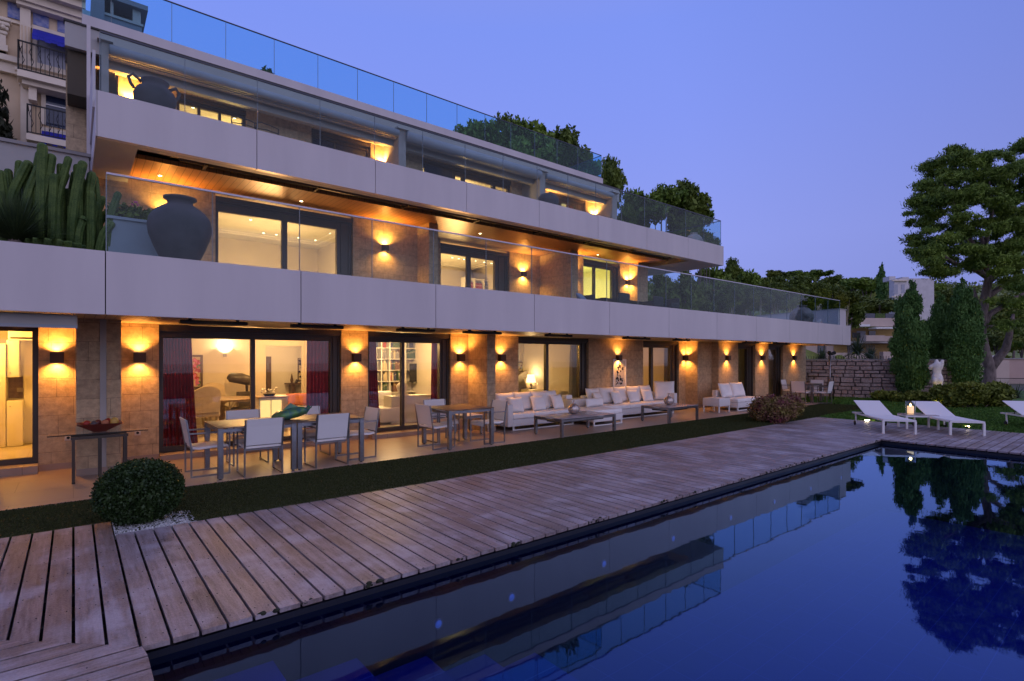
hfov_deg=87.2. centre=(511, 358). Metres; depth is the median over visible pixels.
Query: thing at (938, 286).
tree
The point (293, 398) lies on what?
cushion
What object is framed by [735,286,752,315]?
tree
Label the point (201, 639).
pool
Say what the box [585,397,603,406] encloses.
cushion
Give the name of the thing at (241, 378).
sculpture
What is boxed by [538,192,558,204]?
domed jar
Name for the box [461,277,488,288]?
bookcase
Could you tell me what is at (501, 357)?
wall lamp
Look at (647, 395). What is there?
cushion
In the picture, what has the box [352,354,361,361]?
wall lamp
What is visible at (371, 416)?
dining chair
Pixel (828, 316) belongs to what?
planter wall
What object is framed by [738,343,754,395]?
window
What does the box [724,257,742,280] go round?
tree
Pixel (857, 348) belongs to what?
palm
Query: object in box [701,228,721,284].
tree
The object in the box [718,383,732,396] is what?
cushion
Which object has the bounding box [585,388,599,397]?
cushion
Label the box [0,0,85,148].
mansion
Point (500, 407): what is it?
dining chair
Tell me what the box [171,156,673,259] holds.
awning roller
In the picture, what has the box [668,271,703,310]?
tree
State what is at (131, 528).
gravel
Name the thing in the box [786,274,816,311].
tree
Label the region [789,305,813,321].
round jar
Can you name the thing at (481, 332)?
patio heater
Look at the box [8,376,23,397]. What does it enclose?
splashback
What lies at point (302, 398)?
cushion
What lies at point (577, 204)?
window
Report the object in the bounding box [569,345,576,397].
curtain
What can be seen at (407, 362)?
bookcase
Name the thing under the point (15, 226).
grass tree
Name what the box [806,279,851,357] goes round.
tree
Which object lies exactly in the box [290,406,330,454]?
dining chair
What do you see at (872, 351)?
palm
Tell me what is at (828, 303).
tree
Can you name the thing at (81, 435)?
console table
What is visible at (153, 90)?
handled jar
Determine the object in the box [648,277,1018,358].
hill scrub
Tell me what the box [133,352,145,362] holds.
wall lamp
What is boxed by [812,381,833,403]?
dining chair
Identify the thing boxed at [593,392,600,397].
cushion
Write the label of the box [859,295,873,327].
tree
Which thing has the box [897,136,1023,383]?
pine tree
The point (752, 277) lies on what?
tree
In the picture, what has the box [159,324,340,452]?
window
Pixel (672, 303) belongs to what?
wicker chair
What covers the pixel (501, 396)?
cushion
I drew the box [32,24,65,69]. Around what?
window
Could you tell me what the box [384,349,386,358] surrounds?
book
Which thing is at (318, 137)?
window
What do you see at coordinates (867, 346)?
window
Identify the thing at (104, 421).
fruit
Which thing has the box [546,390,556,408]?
cushion
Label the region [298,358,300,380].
picture
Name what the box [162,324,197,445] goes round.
curtain
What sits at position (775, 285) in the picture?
tree
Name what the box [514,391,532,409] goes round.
cushion
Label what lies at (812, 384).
dining table
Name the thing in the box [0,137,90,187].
garden wall
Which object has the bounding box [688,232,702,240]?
pale jar
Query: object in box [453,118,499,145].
tree
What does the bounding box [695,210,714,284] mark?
tree
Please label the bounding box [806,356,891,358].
picket fence
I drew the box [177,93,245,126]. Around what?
window
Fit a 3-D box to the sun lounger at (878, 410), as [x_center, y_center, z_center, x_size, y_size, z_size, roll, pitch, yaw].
[9.319,1.460,13.542,0.744,0.640,1.957,0,0,14]
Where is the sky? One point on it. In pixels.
(804, 124)
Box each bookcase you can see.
[376,342,415,394]
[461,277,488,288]
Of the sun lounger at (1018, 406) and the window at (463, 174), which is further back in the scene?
the window at (463, 174)
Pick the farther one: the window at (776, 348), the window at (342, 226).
the window at (776, 348)
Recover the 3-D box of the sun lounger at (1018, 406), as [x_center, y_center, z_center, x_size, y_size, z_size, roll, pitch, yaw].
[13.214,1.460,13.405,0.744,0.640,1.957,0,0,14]
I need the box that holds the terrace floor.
[0,402,815,510]
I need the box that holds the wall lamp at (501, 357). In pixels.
[498,354,505,360]
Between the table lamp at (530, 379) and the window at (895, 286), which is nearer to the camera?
the table lamp at (530, 379)
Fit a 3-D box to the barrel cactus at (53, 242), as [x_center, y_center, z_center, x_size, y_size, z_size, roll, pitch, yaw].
[-5.890,-1.354,6.939,0.607,0.312,0.607,0,0,-39]
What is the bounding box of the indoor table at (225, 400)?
[211,396,249,431]
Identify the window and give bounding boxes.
[0,326,37,465]
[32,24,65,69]
[41,93,65,129]
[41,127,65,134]
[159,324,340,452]
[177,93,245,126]
[215,195,352,275]
[311,128,369,157]
[368,331,449,431]
[423,158,510,192]
[441,243,508,290]
[518,336,587,397]
[550,192,584,210]
[583,259,618,297]
[643,341,677,392]
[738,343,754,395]
[769,344,781,396]
[866,345,874,352]
[868,331,875,334]
[893,284,897,293]
[901,284,904,292]
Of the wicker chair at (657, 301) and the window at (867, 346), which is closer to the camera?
the wicker chair at (657, 301)
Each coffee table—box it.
[534,411,615,437]
[641,403,697,423]
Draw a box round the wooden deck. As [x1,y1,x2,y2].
[0,417,1023,680]
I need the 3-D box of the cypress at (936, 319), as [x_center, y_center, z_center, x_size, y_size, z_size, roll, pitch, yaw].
[18.744,-0.285,23.505,1.431,5.331,1.352,0,0,-39]
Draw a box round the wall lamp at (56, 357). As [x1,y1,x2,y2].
[50,352,63,362]
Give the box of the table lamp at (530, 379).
[526,375,535,388]
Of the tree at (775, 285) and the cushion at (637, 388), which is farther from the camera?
the tree at (775, 285)
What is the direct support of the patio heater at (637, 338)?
attached to the villa
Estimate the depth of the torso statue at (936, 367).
21.53 m
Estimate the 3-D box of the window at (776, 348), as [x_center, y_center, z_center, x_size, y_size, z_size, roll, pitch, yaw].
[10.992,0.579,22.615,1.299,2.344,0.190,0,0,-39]
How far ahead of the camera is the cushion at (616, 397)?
16.11 m
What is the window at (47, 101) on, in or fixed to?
in the mansion at (32, 58)
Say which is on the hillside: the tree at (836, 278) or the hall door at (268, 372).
the tree at (836, 278)
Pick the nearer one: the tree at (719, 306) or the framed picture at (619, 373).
the framed picture at (619, 373)
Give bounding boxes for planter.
[107,215,157,255]
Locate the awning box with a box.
[0,312,77,327]
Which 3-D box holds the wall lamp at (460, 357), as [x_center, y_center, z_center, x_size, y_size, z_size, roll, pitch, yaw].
[-1.266,-0.010,13.340,0.170,0.170,0.130,0,0,-39]
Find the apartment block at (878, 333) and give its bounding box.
[806,313,894,358]
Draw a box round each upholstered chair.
[194,386,220,431]
[202,383,229,426]
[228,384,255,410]
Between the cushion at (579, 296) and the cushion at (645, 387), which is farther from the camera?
the cushion at (645, 387)
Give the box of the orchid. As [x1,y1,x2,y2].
[261,387,277,395]
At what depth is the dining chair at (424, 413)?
10.56 m
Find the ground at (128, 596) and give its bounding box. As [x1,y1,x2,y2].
[71,384,1023,642]
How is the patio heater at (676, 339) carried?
attached to the villa
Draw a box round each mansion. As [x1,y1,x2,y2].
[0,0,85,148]
[883,276,933,320]
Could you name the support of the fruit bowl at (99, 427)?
on the console table at (81, 435)
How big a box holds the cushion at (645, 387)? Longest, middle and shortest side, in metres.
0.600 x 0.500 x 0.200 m
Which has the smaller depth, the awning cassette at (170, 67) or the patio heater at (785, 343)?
the awning cassette at (170, 67)
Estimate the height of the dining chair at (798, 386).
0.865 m
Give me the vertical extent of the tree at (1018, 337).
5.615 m
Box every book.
[382,360,385,369]
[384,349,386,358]
[391,382,395,391]
[395,371,399,380]
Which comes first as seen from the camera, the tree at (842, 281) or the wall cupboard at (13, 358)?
the wall cupboard at (13, 358)
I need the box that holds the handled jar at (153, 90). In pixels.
[127,72,180,108]
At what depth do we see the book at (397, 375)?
15.70 m
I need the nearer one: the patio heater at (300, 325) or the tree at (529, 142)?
the patio heater at (300, 325)
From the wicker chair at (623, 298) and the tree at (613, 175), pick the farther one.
the tree at (613, 175)
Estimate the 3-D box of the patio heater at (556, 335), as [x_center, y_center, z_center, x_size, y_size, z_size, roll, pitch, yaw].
[1.092,-0.549,12.575,0.798,0.099,0.140,0,0,-39]
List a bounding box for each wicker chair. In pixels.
[607,292,629,303]
[641,296,662,306]
[663,298,679,308]
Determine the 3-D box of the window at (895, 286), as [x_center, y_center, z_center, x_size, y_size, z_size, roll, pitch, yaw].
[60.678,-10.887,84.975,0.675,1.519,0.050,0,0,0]
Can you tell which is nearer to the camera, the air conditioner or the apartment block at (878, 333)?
the air conditioner
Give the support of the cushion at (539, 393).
on the sofa at (514, 419)
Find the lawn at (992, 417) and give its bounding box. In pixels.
[801,391,1023,433]
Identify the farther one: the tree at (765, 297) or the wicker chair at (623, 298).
the tree at (765, 297)
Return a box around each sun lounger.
[852,400,916,434]
[912,401,985,435]
[1000,401,1023,423]
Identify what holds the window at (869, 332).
in the apartment block at (878, 333)
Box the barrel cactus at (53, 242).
[25,237,85,248]
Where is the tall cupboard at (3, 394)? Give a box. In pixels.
[0,344,7,446]
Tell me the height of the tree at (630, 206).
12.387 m
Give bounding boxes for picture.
[192,355,202,388]
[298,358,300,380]
[518,362,521,371]
[613,359,625,387]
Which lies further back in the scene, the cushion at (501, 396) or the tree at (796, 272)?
the tree at (796, 272)
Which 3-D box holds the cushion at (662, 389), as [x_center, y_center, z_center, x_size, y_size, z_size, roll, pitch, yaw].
[5.003,1.059,17.643,0.660,0.620,0.180,0,-14,7]
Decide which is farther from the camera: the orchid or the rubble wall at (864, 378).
the rubble wall at (864, 378)
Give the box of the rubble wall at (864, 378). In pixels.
[806,359,953,397]
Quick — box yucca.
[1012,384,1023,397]
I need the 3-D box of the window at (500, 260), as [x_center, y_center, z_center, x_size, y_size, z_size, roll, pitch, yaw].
[-1.238,-2.423,17.792,2.769,2.389,0.190,0,0,-39]
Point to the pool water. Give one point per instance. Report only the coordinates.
(883, 562)
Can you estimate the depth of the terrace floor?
9.68 m
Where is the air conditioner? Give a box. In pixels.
[8,331,31,340]
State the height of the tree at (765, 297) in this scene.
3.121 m
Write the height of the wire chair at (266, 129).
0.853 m
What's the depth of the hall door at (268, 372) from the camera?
17.10 m
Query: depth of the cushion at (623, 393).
16.66 m
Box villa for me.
[0,0,850,477]
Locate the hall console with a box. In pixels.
[284,382,300,393]
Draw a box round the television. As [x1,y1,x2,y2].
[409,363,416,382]
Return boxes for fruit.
[101,418,108,423]
[110,417,118,422]
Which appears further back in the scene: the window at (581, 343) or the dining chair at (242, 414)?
the window at (581, 343)
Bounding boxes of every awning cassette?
[109,44,399,137]
[406,131,542,178]
[545,174,613,198]
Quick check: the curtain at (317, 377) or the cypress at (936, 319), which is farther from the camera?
the cypress at (936, 319)
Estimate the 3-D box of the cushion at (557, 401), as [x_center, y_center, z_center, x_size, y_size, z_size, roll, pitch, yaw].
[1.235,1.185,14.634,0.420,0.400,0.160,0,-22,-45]
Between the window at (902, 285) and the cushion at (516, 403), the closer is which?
the cushion at (516, 403)
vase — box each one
[568,400,579,413]
[664,394,673,404]
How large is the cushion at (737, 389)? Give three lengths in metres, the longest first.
0.780 x 0.520 x 0.200 m
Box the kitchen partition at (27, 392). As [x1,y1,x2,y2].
[24,341,31,443]
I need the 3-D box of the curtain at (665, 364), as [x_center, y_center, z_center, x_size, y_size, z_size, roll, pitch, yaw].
[5.817,0.520,19.854,0.602,2.280,0.099,0,0,-39]
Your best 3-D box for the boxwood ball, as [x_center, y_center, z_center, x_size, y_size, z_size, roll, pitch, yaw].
[-4.067,1.446,5.868,0.876,0.714,0.885,0,0,-39]
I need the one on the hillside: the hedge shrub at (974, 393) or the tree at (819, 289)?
the tree at (819, 289)
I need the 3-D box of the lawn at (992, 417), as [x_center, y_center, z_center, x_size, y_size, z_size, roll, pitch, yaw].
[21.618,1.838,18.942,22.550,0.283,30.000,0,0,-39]
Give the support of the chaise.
on the terrace floor
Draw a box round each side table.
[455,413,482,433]
[897,413,939,429]
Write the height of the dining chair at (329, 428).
0.865 m
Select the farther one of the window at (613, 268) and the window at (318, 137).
the window at (613, 268)
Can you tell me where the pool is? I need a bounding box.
[145,441,1023,659]
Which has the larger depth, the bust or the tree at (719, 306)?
the tree at (719, 306)
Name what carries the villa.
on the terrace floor
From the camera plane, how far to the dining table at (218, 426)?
8.45 m
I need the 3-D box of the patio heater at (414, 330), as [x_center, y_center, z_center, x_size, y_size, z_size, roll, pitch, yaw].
[-1.824,-0.549,10.194,0.775,0.099,0.140,0,0,-39]
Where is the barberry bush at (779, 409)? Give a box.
[747,391,807,423]
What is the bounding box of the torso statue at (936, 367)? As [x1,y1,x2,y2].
[928,359,943,386]
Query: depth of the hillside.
118.89 m
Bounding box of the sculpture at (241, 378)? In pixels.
[227,373,249,406]
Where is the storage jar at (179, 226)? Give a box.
[146,194,211,260]
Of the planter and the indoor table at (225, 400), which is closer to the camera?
the planter
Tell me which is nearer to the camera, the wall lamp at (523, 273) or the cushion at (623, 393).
the cushion at (623, 393)
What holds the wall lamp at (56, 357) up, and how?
attached to the villa
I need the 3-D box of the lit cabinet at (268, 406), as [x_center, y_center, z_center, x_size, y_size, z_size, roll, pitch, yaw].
[-5.598,1.276,12.444,0.661,0.797,0.580,0,0,-39]
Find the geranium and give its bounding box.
[102,201,153,219]
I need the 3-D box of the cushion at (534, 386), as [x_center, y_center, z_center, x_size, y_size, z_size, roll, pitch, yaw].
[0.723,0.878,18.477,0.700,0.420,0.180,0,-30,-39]
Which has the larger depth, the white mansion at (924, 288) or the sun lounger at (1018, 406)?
the white mansion at (924, 288)
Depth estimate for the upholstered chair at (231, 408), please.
12.52 m
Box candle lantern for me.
[905,401,915,413]
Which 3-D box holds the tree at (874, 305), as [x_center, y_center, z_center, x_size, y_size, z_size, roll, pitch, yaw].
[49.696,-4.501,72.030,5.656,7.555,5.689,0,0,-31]
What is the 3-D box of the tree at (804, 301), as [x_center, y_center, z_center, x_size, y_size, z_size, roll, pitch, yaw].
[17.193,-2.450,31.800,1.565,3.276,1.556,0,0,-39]
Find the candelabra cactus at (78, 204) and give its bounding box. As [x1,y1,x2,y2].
[0,143,121,251]
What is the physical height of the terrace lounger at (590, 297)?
0.410 m
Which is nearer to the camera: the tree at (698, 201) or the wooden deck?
the wooden deck
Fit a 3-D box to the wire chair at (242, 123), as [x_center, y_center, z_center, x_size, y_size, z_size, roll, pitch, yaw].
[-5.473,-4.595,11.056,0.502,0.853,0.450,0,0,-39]
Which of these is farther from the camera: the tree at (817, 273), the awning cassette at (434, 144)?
the tree at (817, 273)
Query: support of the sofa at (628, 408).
on the terrace floor
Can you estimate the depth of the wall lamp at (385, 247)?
14.39 m
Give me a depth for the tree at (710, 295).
35.65 m
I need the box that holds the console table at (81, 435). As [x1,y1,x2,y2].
[47,427,147,483]
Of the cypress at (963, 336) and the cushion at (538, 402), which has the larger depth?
the cypress at (963, 336)
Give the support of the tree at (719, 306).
on the hillside
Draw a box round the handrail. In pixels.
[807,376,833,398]
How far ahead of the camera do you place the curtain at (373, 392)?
12.47 m
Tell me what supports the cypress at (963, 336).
on the lawn at (992, 417)
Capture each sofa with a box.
[378,391,404,422]
[495,404,573,430]
[580,391,676,418]
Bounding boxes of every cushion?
[286,393,299,404]
[298,393,305,404]
[495,392,513,403]
[507,397,523,411]
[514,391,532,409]
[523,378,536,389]
[530,395,545,410]
[531,390,548,407]
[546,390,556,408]
[550,394,563,408]
[576,293,585,298]
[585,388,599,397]
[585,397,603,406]
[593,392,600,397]
[598,387,613,403]
[610,391,621,403]
[613,386,628,401]
[626,386,641,400]
[626,390,639,402]
[639,385,650,400]
[640,389,653,400]
[654,381,673,399]
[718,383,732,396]
[729,382,745,396]
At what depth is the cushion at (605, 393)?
16.19 m
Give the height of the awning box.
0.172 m
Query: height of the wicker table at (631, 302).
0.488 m
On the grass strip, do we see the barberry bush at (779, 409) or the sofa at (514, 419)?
the barberry bush at (779, 409)
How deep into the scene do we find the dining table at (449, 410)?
10.94 m
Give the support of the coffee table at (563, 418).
on the terrace floor
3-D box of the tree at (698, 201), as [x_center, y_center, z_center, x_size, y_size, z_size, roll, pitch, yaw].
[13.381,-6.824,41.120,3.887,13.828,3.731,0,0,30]
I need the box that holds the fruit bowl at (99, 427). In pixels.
[76,420,122,431]
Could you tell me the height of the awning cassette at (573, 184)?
0.198 m
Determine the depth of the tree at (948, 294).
118.34 m
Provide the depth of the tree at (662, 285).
32.48 m
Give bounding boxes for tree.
[0,185,80,242]
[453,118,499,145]
[489,111,516,148]
[508,115,558,163]
[548,124,592,173]
[583,155,603,183]
[600,154,627,208]
[617,200,629,222]
[622,187,650,227]
[635,182,688,231]
[648,274,672,303]
[665,178,712,233]
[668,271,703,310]
[673,218,704,272]
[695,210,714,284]
[695,266,731,290]
[696,283,719,311]
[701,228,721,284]
[709,276,750,314]
[717,282,745,313]
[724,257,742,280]
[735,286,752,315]
[737,269,763,315]
[748,290,775,314]
[754,274,790,313]
[765,270,789,277]
[766,281,785,313]
[774,286,800,312]
[786,270,810,278]
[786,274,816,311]
[797,289,807,304]
[804,269,834,281]
[804,281,831,309]
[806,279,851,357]
[821,274,846,285]
[822,286,842,308]
[834,290,863,325]
[838,277,858,291]
[841,291,866,358]
[842,276,888,297]
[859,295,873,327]
[862,298,894,312]
[874,262,888,299]
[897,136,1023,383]
[934,283,947,290]
[934,287,954,303]
[987,324,1023,353]
[989,305,1023,357]
[996,330,1023,357]
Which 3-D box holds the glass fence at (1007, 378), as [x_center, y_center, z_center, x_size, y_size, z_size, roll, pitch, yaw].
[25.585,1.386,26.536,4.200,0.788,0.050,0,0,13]
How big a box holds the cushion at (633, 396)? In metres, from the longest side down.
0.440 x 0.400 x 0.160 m
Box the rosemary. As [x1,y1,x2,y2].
[260,65,274,73]
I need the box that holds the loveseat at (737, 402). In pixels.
[712,390,754,410]
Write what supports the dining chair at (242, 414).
on the terrace floor
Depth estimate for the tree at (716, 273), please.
43.46 m
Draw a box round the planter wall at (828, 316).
[757,308,846,324]
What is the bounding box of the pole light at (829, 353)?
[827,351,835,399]
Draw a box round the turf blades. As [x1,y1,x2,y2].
[0,403,859,537]
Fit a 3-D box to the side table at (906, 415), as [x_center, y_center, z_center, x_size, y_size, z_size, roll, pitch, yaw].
[10.312,1.603,13.649,0.720,0.355,0.500,0,0,14]
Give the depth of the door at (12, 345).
10.09 m
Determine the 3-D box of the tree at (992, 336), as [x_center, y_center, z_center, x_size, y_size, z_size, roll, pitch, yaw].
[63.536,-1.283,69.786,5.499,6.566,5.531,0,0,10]
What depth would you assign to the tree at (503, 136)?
34.44 m
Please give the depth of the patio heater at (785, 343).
19.75 m
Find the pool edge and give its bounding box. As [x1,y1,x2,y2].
[104,440,1023,646]
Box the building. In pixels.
[888,355,1023,383]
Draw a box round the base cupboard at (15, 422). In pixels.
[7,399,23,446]
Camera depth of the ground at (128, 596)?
4.64 m
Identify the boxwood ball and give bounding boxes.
[89,457,185,524]
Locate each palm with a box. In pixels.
[810,347,834,358]
[837,334,877,358]
[860,344,885,358]
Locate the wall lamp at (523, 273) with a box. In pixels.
[521,271,526,276]
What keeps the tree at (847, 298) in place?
on the hillside
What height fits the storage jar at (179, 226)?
1.095 m
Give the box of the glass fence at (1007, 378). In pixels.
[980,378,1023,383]
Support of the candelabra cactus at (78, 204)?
on the planting bed
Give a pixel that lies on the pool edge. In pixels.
(171, 641)
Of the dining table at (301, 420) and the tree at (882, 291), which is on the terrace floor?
the dining table at (301, 420)
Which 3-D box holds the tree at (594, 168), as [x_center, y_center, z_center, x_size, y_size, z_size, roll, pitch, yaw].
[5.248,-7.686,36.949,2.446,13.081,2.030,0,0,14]
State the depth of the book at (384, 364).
15.39 m
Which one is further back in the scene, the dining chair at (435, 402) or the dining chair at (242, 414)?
the dining chair at (435, 402)
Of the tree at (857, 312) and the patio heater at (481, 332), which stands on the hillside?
the tree at (857, 312)
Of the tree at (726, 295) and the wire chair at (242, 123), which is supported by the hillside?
the tree at (726, 295)
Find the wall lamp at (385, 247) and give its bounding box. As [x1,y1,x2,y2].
[382,244,388,251]
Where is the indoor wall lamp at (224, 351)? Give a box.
[217,348,231,356]
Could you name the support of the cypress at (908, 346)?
on the lawn at (992, 417)
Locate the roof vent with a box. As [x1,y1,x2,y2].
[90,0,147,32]
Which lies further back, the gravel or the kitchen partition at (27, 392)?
the kitchen partition at (27, 392)
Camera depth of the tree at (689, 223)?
37.62 m
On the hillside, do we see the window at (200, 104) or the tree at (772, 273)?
the tree at (772, 273)
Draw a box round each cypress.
[0,79,17,139]
[887,279,932,392]
[924,292,949,358]
[940,277,987,383]
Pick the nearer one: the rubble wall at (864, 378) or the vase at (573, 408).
the vase at (573, 408)
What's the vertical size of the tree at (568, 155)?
14.216 m
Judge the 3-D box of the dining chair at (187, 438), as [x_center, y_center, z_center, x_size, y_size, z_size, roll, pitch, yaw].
[-4.743,1.341,8.289,0.605,0.865,0.560,0,0,-40]
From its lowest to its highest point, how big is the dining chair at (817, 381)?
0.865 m
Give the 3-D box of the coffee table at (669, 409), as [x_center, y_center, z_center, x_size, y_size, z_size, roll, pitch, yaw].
[4.488,1.553,15.271,1.430,0.440,0.940,0,0,-39]
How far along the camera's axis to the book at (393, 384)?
15.61 m
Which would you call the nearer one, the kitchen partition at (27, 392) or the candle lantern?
the kitchen partition at (27, 392)
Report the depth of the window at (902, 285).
84.95 m
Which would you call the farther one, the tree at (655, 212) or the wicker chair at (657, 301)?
the tree at (655, 212)
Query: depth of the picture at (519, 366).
18.91 m
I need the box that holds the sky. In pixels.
[86,0,1023,285]
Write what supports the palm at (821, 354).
on the hillside
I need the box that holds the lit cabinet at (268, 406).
[255,395,288,430]
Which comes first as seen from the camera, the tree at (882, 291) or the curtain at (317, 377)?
the curtain at (317, 377)
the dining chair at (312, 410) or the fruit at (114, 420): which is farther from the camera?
the dining chair at (312, 410)
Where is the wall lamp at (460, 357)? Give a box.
[457,354,464,360]
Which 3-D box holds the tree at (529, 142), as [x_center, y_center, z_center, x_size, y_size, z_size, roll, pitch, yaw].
[1.311,-7.359,32.175,3.110,13.771,3.747,0,0,1]
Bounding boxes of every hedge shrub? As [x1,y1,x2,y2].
[869,389,932,401]
[929,380,1016,407]
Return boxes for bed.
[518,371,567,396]
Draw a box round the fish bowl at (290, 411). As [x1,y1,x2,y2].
[271,403,311,419]
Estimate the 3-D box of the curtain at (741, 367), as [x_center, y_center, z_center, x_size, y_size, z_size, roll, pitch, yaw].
[9.486,0.520,21.882,0.912,2.280,0.099,0,0,-39]
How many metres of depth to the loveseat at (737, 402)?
18.32 m
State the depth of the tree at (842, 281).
130.01 m
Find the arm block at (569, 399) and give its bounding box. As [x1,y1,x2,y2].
[562,395,589,407]
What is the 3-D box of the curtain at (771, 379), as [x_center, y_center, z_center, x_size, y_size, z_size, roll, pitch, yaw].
[11.568,0.520,23.582,0.807,2.280,0.099,0,0,-39]
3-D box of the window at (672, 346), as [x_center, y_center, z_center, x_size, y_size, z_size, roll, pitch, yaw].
[5.144,0.579,18.807,2.076,2.344,0.190,0,0,-39]
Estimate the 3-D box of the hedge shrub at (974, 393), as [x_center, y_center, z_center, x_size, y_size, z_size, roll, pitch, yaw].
[16.551,1.312,19.149,2.897,1.078,1.639,0,0,1]
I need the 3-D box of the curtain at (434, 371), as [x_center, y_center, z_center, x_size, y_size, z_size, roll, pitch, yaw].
[-1.860,0.520,13.586,0.438,2.280,0.099,0,0,-39]
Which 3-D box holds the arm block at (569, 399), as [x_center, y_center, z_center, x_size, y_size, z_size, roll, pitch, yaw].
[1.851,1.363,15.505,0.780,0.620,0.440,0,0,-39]
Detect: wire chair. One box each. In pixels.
[231,116,256,129]
[254,122,278,134]
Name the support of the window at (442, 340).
in the villa
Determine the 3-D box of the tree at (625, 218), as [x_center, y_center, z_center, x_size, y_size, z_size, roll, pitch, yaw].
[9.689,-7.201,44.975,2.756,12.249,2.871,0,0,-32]
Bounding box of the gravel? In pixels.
[112,510,194,538]
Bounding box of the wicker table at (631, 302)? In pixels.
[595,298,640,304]
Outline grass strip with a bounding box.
[0,405,855,552]
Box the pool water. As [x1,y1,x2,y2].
[149,444,1023,680]
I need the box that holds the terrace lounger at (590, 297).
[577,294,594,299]
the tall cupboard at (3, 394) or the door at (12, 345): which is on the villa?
the tall cupboard at (3, 394)
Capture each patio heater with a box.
[179,318,247,325]
[290,322,343,328]
[396,327,434,331]
[462,330,501,334]
[544,333,572,336]
[622,336,649,339]
[672,338,689,340]
[773,342,789,344]
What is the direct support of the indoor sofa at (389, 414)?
on the villa
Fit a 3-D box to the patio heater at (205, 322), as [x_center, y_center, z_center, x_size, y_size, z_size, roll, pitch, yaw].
[-4.458,-0.549,8.043,0.900,0.099,0.140,0,0,-39]
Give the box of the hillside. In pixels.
[648,289,1023,396]
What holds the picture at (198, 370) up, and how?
attached to the villa
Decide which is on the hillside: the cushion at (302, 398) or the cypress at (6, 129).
the cypress at (6, 129)
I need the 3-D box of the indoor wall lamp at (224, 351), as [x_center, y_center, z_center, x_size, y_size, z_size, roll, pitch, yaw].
[-7.385,-0.149,13.851,0.360,0.230,0.180,0,0,-39]
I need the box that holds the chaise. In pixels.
[565,406,622,425]
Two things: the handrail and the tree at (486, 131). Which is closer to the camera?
the handrail
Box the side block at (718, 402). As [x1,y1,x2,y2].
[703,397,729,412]
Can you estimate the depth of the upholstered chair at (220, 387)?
13.28 m
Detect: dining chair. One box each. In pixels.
[179,417,229,477]
[225,409,268,466]
[236,417,283,477]
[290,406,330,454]
[304,413,349,468]
[337,406,379,459]
[415,404,454,449]
[423,399,459,442]
[470,400,507,444]
[780,379,789,394]
[790,381,810,403]
[805,380,824,400]
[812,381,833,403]
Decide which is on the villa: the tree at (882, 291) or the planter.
the planter
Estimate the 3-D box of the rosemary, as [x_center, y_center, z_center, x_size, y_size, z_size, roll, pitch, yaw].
[-6.738,-7.782,14.755,0.307,0.528,0.360,0,0,17]
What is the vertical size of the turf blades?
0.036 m
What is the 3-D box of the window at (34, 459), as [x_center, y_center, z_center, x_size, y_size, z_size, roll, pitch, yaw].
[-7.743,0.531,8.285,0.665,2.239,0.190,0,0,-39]
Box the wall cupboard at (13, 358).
[7,340,20,376]
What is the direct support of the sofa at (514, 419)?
on the terrace floor
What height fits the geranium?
0.378 m
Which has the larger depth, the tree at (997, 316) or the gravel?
the tree at (997, 316)
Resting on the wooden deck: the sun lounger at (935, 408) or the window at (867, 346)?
the sun lounger at (935, 408)
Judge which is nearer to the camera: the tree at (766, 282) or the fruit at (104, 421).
the fruit at (104, 421)
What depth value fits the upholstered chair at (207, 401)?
11.49 m
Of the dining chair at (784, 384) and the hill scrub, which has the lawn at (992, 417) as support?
the dining chair at (784, 384)
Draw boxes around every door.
[7,340,18,376]
[266,356,270,390]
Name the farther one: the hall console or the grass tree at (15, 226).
the hall console
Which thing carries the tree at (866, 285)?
on the hillside
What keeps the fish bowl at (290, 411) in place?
on the dining table at (218, 426)
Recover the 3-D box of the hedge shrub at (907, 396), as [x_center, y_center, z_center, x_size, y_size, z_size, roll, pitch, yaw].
[15.802,1.519,21.694,2.263,0.585,1.249,0,0,16]
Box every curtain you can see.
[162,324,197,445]
[306,329,327,428]
[369,331,379,427]
[431,333,436,422]
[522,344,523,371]
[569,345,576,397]
[664,348,667,381]
[739,349,743,386]
[770,350,772,395]
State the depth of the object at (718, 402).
17.59 m
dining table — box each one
[204,417,296,479]
[278,412,363,469]
[422,404,493,449]
[790,383,821,402]

